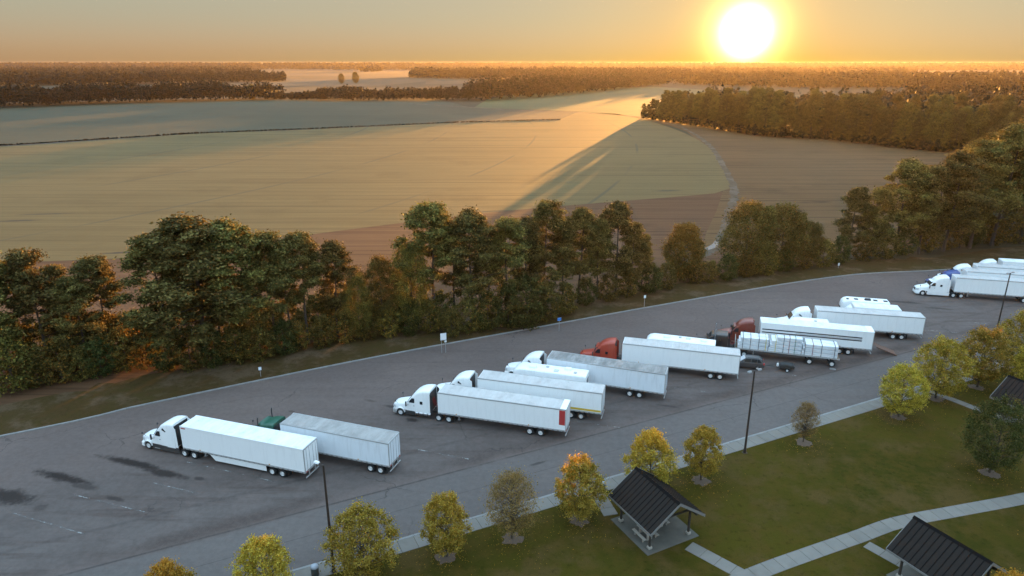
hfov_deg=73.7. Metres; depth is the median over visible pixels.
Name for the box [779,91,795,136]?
pine tree
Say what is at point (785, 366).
utility trailer
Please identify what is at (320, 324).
understory bush
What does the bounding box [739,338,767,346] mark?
lumber bundle
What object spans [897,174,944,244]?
pine tree
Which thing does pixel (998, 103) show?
pine tree
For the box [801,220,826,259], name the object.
broadleaf tree
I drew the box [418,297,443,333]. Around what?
understory bush
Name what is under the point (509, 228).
pine tree
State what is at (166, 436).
semi tractor
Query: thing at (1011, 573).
park tree
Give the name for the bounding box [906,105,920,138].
pine tree
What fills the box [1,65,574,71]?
woodland
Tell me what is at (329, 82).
field
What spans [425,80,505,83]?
field
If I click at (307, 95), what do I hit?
woodland
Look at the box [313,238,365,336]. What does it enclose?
pine tree
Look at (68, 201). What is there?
field
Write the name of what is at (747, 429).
lamp post
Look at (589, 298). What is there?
understory bush
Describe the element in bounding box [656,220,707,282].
broadleaf tree
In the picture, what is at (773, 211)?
pine tree
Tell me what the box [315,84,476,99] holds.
woodland
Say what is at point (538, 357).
semi tractor
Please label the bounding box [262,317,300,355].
understory bush
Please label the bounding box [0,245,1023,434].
verge
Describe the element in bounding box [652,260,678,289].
understory bush
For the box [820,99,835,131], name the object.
pine tree
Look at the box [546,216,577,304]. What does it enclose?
pine tree
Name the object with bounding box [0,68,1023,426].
ground
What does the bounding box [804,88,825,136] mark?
pine tree
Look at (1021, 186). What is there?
pine tree
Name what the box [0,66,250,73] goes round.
woodland
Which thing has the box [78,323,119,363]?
understory bush
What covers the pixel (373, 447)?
semi trailer
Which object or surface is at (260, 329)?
understory bush
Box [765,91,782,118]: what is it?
pine tree
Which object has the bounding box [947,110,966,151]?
pine tree
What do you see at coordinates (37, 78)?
woodland
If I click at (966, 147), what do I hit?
pine tree
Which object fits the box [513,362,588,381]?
motorhome
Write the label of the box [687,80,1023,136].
woodland
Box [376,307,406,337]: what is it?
understory bush
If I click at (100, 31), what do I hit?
sky
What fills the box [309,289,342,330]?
understory bush
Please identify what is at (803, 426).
park tree
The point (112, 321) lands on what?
understory bush
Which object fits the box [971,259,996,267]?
semi tractor
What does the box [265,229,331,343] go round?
pine tree
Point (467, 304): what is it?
understory bush
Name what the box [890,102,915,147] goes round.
pine tree
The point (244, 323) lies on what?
understory bush
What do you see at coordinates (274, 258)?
pine tree
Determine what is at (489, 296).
understory bush
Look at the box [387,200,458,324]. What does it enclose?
pine tree
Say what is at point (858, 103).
pine tree
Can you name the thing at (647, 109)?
pine tree
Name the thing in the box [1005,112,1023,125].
pine tree
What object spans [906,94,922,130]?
pine tree
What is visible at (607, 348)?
semi tractor
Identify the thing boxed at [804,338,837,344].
lumber bundle
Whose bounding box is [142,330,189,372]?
understory bush
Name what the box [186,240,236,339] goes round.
pine tree
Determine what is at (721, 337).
semi tractor
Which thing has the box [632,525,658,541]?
picnic table
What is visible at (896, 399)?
park tree
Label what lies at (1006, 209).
pine tree
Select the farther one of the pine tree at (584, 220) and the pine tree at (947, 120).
the pine tree at (947, 120)
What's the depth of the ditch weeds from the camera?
443.87 m
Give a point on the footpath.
(778, 564)
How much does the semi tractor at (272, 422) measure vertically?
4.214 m
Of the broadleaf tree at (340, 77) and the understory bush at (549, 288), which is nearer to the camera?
the understory bush at (549, 288)
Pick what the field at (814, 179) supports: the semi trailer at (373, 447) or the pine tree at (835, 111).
the pine tree at (835, 111)
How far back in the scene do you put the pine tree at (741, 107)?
430.53 m
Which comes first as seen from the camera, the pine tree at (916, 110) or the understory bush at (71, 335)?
the understory bush at (71, 335)
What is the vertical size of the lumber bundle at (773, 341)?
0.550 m
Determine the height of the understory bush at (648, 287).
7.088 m
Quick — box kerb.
[0,269,1003,574]
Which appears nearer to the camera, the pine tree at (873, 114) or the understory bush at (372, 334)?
the understory bush at (372, 334)
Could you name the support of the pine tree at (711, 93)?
on the field at (814, 179)
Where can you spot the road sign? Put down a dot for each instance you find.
(442, 336)
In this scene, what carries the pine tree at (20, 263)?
on the soil strip
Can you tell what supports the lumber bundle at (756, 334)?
on the lumber bundle
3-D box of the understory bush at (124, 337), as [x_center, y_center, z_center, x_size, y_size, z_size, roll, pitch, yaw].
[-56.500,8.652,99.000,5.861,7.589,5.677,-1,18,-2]
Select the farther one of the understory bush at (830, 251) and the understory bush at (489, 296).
the understory bush at (830, 251)
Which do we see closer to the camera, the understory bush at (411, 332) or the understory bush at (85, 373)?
the understory bush at (85, 373)
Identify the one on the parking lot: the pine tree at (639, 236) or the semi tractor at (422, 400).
the semi tractor at (422, 400)
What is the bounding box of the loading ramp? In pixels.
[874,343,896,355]
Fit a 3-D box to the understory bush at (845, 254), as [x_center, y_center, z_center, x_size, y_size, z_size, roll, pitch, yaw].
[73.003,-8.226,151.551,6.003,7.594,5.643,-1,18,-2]
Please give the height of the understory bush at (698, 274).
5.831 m
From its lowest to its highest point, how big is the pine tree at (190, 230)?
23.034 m
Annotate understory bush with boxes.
[0,333,47,396]
[0,334,40,371]
[9,341,58,388]
[17,321,69,365]
[31,333,77,384]
[36,315,81,368]
[57,345,99,382]
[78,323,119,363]
[78,334,121,378]
[91,309,135,359]
[100,324,145,373]
[112,309,141,352]
[122,330,163,370]
[130,324,163,356]
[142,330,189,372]
[166,321,215,372]
[193,328,233,368]
[199,316,243,352]
[217,321,256,365]
[235,310,270,347]
[238,320,282,361]
[244,300,287,335]
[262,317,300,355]
[264,299,316,343]
[287,320,311,350]
[298,291,335,336]
[306,313,336,349]
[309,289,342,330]
[329,308,357,343]
[331,298,360,332]
[354,314,380,340]
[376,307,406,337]
[390,298,423,336]
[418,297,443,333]
[427,289,456,324]
[436,306,465,337]
[451,293,489,333]
[472,288,506,330]
[488,279,526,329]
[502,271,555,331]
[527,277,566,322]
[553,282,579,314]
[574,278,599,305]
[592,272,621,302]
[617,268,640,297]
[633,262,665,293]
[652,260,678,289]
[683,258,705,283]
[698,260,721,283]
[717,253,740,280]
[738,251,756,277]
[749,245,781,275]
[776,247,798,271]
[809,238,840,266]
[828,234,853,264]
[850,235,876,261]
[866,227,907,258]
[892,228,923,255]
[958,226,988,246]
[983,217,1011,245]
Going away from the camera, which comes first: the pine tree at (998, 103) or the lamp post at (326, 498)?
the lamp post at (326, 498)
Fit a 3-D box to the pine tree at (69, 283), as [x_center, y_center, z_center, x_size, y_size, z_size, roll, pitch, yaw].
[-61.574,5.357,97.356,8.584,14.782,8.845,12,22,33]
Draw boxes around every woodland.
[0,62,1023,68]
[0,64,1010,68]
[0,64,1020,69]
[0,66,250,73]
[0,69,286,84]
[0,77,286,105]
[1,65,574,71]
[264,90,327,99]
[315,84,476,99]
[408,65,707,80]
[462,70,677,99]
[563,65,923,72]
[656,64,1023,70]
[676,68,1023,87]
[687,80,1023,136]
[904,73,1023,92]
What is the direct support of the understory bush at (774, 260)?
on the verge
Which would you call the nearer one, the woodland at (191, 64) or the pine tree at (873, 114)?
the pine tree at (873, 114)
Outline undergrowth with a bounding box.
[641,111,986,151]
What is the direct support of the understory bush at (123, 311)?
on the soil strip
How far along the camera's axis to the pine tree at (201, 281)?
99.58 m
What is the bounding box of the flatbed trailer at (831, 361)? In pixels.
[734,334,839,366]
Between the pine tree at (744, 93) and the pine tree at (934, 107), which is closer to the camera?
the pine tree at (934, 107)
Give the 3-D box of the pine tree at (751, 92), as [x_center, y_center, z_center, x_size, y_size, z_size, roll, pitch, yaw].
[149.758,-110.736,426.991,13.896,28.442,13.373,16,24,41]
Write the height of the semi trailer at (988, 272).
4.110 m
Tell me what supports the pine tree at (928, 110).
on the field at (814, 179)
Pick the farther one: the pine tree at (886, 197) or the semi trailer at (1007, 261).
the pine tree at (886, 197)
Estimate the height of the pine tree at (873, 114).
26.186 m
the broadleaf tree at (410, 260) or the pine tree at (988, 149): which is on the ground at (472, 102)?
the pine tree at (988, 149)
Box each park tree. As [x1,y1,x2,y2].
[143,555,199,575]
[224,532,294,575]
[314,496,401,575]
[418,490,473,556]
[477,461,543,542]
[553,450,610,525]
[619,426,683,484]
[680,424,726,479]
[788,398,823,441]
[878,361,932,416]
[910,332,979,397]
[956,324,1015,386]
[958,389,1023,472]
[991,566,1023,575]
[992,308,1023,364]
[1008,345,1023,379]
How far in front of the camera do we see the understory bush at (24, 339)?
98.71 m
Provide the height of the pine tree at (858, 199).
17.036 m
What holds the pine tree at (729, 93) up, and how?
on the field at (814, 179)
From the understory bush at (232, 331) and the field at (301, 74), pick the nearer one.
the understory bush at (232, 331)
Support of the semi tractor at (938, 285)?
on the parking lot
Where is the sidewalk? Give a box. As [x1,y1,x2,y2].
[282,361,1014,575]
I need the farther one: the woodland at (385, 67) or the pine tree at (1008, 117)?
the woodland at (385, 67)
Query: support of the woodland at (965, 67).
on the ground at (472, 102)
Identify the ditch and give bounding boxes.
[1,119,556,145]
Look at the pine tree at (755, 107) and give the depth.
419.87 m
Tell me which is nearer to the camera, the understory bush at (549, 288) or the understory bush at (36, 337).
the understory bush at (36, 337)
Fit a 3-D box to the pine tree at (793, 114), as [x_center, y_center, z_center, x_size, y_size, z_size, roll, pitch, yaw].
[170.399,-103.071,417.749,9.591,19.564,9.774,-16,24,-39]
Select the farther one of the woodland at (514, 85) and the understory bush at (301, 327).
the woodland at (514, 85)
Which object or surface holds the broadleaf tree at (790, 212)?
on the soil strip
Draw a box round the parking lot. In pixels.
[0,270,1023,575]
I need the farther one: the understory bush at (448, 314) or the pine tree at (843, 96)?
the pine tree at (843, 96)
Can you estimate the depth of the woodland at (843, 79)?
1260.63 m
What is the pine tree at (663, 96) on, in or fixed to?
on the field at (814, 179)
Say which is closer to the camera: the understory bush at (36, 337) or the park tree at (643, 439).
the park tree at (643, 439)
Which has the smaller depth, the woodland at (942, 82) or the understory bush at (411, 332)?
the understory bush at (411, 332)
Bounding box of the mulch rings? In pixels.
[357,372,1015,575]
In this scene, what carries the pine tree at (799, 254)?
on the verge
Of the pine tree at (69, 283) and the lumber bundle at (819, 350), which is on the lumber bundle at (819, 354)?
the lumber bundle at (819, 350)
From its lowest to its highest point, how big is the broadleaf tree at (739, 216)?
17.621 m
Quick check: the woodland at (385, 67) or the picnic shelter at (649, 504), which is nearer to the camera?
the picnic shelter at (649, 504)
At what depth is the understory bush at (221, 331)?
104.92 m
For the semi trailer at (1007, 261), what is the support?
on the parking lot
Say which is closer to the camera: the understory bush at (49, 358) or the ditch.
the understory bush at (49, 358)
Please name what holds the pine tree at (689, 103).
on the field at (814, 179)
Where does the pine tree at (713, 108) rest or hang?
on the field at (814, 179)
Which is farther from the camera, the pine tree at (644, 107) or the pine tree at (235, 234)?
the pine tree at (644, 107)
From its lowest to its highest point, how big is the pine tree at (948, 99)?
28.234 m
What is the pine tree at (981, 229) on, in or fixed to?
on the ground at (472, 102)
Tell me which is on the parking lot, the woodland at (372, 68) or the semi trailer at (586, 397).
the semi trailer at (586, 397)
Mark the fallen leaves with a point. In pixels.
(683, 483)
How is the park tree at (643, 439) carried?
on the mulch rings
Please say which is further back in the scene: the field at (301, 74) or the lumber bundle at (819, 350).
the field at (301, 74)
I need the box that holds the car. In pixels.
[739,354,764,369]
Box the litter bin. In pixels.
[310,563,318,575]
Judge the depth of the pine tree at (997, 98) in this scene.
350.13 m
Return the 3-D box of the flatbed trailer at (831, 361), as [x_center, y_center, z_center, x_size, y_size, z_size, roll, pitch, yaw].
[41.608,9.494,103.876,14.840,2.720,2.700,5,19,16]
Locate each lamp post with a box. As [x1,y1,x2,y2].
[313,460,336,573]
[742,368,761,453]
[996,271,1014,328]
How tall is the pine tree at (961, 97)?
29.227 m
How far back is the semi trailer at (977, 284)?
129.21 m
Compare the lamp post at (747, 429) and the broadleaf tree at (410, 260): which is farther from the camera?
the broadleaf tree at (410, 260)
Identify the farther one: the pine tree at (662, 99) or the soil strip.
the pine tree at (662, 99)
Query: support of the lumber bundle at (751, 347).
on the flatbed trailer at (831, 361)
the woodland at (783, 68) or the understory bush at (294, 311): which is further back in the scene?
the woodland at (783, 68)
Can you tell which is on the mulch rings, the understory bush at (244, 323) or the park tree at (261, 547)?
the park tree at (261, 547)
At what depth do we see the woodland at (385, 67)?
3983.40 m
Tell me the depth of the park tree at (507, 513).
62.85 m
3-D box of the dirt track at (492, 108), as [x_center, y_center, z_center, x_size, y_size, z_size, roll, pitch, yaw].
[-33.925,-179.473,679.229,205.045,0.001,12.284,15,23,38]
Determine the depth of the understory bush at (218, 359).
100.34 m
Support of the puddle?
on the dirt track at (734, 192)
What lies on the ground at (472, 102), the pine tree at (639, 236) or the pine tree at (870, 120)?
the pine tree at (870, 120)
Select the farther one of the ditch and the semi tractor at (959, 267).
the ditch
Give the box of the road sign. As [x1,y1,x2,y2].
[440,333,446,351]
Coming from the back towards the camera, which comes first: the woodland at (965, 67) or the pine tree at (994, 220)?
the woodland at (965, 67)
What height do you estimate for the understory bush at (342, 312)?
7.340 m
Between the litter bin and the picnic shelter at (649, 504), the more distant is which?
the picnic shelter at (649, 504)
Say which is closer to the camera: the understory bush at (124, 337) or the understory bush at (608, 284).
the understory bush at (124, 337)
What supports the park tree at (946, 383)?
on the mulch rings
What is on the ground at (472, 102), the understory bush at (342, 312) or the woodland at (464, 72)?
the woodland at (464, 72)
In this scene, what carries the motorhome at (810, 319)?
on the parking lot
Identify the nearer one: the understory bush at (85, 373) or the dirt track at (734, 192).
the understory bush at (85, 373)
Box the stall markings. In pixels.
[19,330,957,532]
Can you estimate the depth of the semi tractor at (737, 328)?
109.09 m
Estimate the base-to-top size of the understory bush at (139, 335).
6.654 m
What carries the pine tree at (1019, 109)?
on the ground at (472, 102)
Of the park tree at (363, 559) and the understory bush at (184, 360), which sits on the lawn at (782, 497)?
the park tree at (363, 559)
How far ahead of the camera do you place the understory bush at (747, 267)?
142.25 m
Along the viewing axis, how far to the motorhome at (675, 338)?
102.67 m
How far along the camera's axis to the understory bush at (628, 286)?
130.41 m
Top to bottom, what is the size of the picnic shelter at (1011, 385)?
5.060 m
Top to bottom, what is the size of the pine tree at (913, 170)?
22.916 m
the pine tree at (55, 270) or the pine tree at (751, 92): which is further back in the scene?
the pine tree at (751, 92)
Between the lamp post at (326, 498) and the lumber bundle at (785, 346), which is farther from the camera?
the lumber bundle at (785, 346)
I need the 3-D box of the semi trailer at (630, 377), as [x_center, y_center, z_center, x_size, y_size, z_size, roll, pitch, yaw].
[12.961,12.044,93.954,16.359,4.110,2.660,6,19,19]
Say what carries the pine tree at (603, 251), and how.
on the verge
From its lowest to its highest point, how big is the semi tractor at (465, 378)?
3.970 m
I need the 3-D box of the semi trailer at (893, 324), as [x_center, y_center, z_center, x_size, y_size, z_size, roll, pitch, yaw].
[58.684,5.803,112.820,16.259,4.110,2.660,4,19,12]
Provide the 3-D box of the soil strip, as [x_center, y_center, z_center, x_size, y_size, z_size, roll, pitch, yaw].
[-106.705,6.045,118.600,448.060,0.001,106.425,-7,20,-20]
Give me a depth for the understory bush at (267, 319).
109.19 m
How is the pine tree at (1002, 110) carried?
on the ground at (472, 102)
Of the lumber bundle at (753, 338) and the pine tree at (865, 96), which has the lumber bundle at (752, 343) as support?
the lumber bundle at (753, 338)
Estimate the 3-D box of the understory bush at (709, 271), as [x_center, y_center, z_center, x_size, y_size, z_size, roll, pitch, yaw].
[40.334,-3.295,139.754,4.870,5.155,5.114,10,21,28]
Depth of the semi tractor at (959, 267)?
138.60 m
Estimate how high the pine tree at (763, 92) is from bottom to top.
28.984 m
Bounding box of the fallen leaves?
[401,373,1016,568]
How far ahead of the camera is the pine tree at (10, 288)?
95.42 m
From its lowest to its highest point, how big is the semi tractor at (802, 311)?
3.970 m
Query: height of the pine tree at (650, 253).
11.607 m
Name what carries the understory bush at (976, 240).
on the ground at (472, 102)
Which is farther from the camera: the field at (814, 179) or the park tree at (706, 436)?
the field at (814, 179)
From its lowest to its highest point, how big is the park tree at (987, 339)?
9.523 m
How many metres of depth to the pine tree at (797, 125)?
401.02 m
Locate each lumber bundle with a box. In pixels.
[737,342,767,350]
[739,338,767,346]
[740,332,767,336]
[741,334,768,342]
[768,345,800,353]
[769,341,801,350]
[771,338,801,346]
[777,334,802,342]
[801,349,837,358]
[802,345,837,354]
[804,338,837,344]
[804,341,838,350]
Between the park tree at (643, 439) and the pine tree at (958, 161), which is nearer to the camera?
the park tree at (643, 439)
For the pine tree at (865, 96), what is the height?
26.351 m
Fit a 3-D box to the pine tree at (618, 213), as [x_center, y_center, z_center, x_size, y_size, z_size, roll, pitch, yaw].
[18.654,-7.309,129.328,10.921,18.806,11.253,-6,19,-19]
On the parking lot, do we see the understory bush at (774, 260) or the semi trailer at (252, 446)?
the semi trailer at (252, 446)
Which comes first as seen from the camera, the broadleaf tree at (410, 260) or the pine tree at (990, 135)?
the broadleaf tree at (410, 260)
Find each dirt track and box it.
[423,104,555,111]
[571,112,739,264]
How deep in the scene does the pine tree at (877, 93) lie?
385.46 m
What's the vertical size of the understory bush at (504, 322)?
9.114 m
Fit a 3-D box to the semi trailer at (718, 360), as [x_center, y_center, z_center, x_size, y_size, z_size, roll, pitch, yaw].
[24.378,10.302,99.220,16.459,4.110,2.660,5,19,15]
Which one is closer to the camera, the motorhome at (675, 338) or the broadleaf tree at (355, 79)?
the motorhome at (675, 338)
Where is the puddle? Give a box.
[705,241,718,249]
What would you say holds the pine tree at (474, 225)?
on the verge
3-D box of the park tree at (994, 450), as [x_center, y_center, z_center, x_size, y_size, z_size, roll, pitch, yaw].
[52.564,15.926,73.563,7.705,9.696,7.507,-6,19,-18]
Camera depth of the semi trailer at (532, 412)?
83.13 m
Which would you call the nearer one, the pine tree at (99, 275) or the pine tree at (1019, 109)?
the pine tree at (99, 275)
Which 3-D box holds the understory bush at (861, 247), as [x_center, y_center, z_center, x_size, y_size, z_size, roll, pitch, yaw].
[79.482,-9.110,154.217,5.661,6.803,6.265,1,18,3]
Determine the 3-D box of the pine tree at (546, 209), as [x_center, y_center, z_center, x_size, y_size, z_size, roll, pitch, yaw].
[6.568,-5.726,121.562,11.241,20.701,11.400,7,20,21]
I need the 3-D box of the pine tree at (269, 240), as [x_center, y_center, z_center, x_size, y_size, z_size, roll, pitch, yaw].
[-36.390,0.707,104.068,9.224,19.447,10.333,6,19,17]
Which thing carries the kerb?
on the ground at (472, 102)
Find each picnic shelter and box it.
[608,467,704,555]
[886,515,1005,575]
[990,375,1023,424]
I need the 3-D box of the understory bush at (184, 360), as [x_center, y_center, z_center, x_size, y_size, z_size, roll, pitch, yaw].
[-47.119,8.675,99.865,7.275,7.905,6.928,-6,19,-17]
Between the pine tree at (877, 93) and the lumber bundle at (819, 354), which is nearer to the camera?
the lumber bundle at (819, 354)
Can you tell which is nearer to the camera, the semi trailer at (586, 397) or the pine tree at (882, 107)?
the semi trailer at (586, 397)
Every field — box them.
[0,99,573,144]
[0,112,729,261]
[228,79,446,85]
[286,73,353,75]
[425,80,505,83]
[476,87,822,116]
[664,121,956,258]
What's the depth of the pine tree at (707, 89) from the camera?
469.63 m
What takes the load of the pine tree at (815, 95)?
on the field at (814, 179)
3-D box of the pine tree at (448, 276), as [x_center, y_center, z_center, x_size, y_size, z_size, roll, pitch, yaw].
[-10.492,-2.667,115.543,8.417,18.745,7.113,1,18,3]
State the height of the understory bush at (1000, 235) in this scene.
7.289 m
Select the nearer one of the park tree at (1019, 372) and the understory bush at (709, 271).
the park tree at (1019, 372)
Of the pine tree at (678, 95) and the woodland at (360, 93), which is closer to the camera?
the pine tree at (678, 95)
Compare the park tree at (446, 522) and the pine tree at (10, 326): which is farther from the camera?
the pine tree at (10, 326)
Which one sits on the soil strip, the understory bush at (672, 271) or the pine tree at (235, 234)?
the pine tree at (235, 234)
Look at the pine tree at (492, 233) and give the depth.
115.87 m
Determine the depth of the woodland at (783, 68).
2481.30 m
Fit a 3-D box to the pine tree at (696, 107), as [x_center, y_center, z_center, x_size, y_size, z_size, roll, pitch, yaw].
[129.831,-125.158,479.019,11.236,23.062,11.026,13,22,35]
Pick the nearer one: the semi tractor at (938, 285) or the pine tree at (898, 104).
the semi tractor at (938, 285)
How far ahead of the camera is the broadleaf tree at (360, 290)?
108.46 m
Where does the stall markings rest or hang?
on the parking lot
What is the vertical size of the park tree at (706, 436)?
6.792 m
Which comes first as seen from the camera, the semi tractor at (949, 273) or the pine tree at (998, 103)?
the semi tractor at (949, 273)
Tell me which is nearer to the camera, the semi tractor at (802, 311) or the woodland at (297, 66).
the semi tractor at (802, 311)
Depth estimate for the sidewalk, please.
76.22 m
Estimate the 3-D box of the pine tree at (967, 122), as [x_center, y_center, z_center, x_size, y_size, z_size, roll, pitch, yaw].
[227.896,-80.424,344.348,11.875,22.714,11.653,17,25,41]
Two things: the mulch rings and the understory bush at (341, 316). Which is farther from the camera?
the understory bush at (341, 316)
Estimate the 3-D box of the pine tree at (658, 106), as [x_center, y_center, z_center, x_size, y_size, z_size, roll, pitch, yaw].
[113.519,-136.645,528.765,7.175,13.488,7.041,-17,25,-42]
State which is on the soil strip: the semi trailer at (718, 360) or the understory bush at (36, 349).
the understory bush at (36, 349)
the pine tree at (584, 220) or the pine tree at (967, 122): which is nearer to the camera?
the pine tree at (584, 220)
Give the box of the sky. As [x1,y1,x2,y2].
[0,0,1023,64]
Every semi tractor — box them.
[141,415,203,458]
[252,408,285,430]
[393,384,455,422]
[436,370,477,389]
[505,351,545,372]
[580,337,621,359]
[696,323,749,355]
[720,317,758,341]
[777,306,811,318]
[913,274,965,297]
[924,270,959,288]
[937,263,970,274]
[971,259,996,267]
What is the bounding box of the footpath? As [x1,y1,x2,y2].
[594,391,1023,575]
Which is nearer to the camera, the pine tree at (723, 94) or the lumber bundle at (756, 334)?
the lumber bundle at (756, 334)
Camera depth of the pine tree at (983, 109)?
335.61 m
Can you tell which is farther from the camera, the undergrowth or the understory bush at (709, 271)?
the undergrowth
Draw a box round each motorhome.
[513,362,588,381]
[647,333,715,345]
[790,317,828,322]
[839,296,889,306]
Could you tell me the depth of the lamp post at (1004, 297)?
112.08 m
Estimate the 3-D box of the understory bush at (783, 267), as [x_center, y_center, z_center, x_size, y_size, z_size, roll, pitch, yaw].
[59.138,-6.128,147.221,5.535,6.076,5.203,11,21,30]
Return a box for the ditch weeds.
[0,119,559,145]
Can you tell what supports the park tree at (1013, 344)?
on the mulch rings
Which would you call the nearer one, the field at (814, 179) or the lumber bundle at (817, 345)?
the lumber bundle at (817, 345)
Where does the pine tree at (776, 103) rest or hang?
on the field at (814, 179)
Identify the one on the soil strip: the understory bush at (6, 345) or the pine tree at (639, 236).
the understory bush at (6, 345)
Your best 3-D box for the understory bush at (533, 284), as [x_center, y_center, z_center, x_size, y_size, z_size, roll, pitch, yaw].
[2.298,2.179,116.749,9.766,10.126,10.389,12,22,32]
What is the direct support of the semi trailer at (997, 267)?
on the parking lot
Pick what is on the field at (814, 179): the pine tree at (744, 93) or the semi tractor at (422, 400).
the pine tree at (744, 93)
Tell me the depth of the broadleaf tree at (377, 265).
109.91 m
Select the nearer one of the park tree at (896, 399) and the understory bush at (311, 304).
the park tree at (896, 399)
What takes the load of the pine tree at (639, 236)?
on the verge
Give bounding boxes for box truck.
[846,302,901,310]
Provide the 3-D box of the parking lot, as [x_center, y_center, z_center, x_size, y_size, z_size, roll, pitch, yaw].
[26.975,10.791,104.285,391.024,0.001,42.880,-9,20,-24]
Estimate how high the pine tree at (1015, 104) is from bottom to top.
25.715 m
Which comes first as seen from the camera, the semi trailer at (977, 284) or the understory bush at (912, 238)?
the semi trailer at (977, 284)
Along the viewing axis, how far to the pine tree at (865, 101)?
387.14 m
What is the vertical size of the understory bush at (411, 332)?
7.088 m
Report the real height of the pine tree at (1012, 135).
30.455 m
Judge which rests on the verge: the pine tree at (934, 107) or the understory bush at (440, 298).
the understory bush at (440, 298)
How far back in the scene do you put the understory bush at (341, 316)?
108.77 m
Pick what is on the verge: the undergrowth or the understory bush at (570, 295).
the understory bush at (570, 295)
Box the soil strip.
[0,191,827,404]
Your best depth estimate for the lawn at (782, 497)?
68.65 m
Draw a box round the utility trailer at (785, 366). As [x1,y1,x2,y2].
[767,362,794,371]
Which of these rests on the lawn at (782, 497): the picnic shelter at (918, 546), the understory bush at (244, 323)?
the picnic shelter at (918, 546)
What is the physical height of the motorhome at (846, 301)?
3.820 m
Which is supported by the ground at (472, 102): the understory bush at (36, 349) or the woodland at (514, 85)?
the woodland at (514, 85)
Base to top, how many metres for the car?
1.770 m
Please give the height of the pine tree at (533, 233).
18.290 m
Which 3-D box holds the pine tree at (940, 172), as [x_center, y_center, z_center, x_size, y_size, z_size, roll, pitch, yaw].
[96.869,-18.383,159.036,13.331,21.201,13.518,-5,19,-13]
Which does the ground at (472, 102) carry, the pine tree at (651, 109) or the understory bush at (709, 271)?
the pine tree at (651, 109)
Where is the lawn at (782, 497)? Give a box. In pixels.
[291,367,1023,575]
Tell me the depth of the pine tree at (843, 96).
394.59 m
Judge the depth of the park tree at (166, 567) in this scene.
53.05 m
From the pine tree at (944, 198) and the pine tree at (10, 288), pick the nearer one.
the pine tree at (10, 288)
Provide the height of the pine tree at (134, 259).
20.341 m
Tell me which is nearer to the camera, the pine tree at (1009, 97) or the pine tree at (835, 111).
the pine tree at (1009, 97)
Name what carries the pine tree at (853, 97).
on the field at (814, 179)
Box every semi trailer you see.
[179,415,318,477]
[280,413,400,473]
[437,383,570,435]
[477,370,605,419]
[547,350,667,397]
[622,337,740,379]
[758,317,874,354]
[813,305,925,339]
[950,274,1023,302]
[962,268,1023,277]
[972,263,1023,271]
[997,258,1023,265]
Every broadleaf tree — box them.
[338,73,344,83]
[338,272,375,339]
[352,71,358,82]
[360,254,403,333]
[385,238,434,328]
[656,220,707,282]
[711,192,783,274]
[760,199,814,266]
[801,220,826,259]
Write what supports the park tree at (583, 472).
on the mulch rings
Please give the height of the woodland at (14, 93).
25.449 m
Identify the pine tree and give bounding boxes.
[0,247,74,371]
[0,250,29,381]
[0,259,41,368]
[35,261,76,348]
[46,273,112,356]
[63,253,126,361]
[108,232,208,359]
[134,211,261,355]
[160,234,208,355]
[173,214,289,348]
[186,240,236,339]
[233,229,300,342]
[264,240,309,341]
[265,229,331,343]
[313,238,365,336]
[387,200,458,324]
[426,220,472,321]
[437,205,511,321]
[468,224,504,316]
[481,215,531,316]
[506,214,556,295]
[523,198,581,295]
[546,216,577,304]
[564,206,609,302]
[579,199,638,294]
[582,217,613,297]
[620,221,652,289]
[635,233,654,284]
[641,103,646,117]
[643,104,650,118]
[647,98,655,118]
[654,103,660,119]
[656,90,671,121]
[658,98,666,117]
[664,90,677,120]
[668,90,682,122]
[682,90,687,109]
[684,98,692,123]
[688,93,703,125]
[700,87,714,125]
[701,89,716,127]
[707,97,719,128]
[714,87,734,120]
[714,87,738,130]
[727,90,747,130]
[729,94,745,131]
[740,88,760,132]
[746,93,762,134]
[746,205,779,270]
[752,86,769,133]
[761,86,773,121]
[765,89,787,136]
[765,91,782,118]
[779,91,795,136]
[782,213,811,268]
[784,104,796,130]
[792,101,809,137]
[802,91,824,138]
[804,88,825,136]
[814,91,836,127]
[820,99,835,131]
[829,100,844,139]
[831,185,883,257]
[832,93,858,141]
[835,93,851,131]
[844,97,866,142]
[847,94,868,135]
[850,93,868,122]
[857,186,900,258]
[858,96,880,143]
[862,88,886,134]
[862,103,880,135]
[874,106,886,134]
[874,157,947,253]
[876,93,904,146]
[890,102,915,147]
[895,163,958,253]
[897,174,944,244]
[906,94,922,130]
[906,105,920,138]
[916,107,934,139]
[917,104,940,133]
[921,94,957,148]
[922,93,939,123]
[933,180,956,239]
[937,149,1001,250]
[938,109,953,140]
[944,137,1023,248]
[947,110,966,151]
[952,91,971,142]
[952,105,974,144]
[958,172,995,247]
[960,142,976,153]
[964,103,992,144]
[965,158,1008,239]
[982,101,1015,136]
[982,132,1001,139]
[983,95,1003,129]
[983,120,1023,245]
[987,94,1016,132]
[987,100,1001,131]
[997,116,1023,243]
[998,112,1015,132]
[1001,154,1021,231]
[1002,100,1017,128]
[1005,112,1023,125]
[1008,105,1023,115]
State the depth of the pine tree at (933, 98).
358.49 m

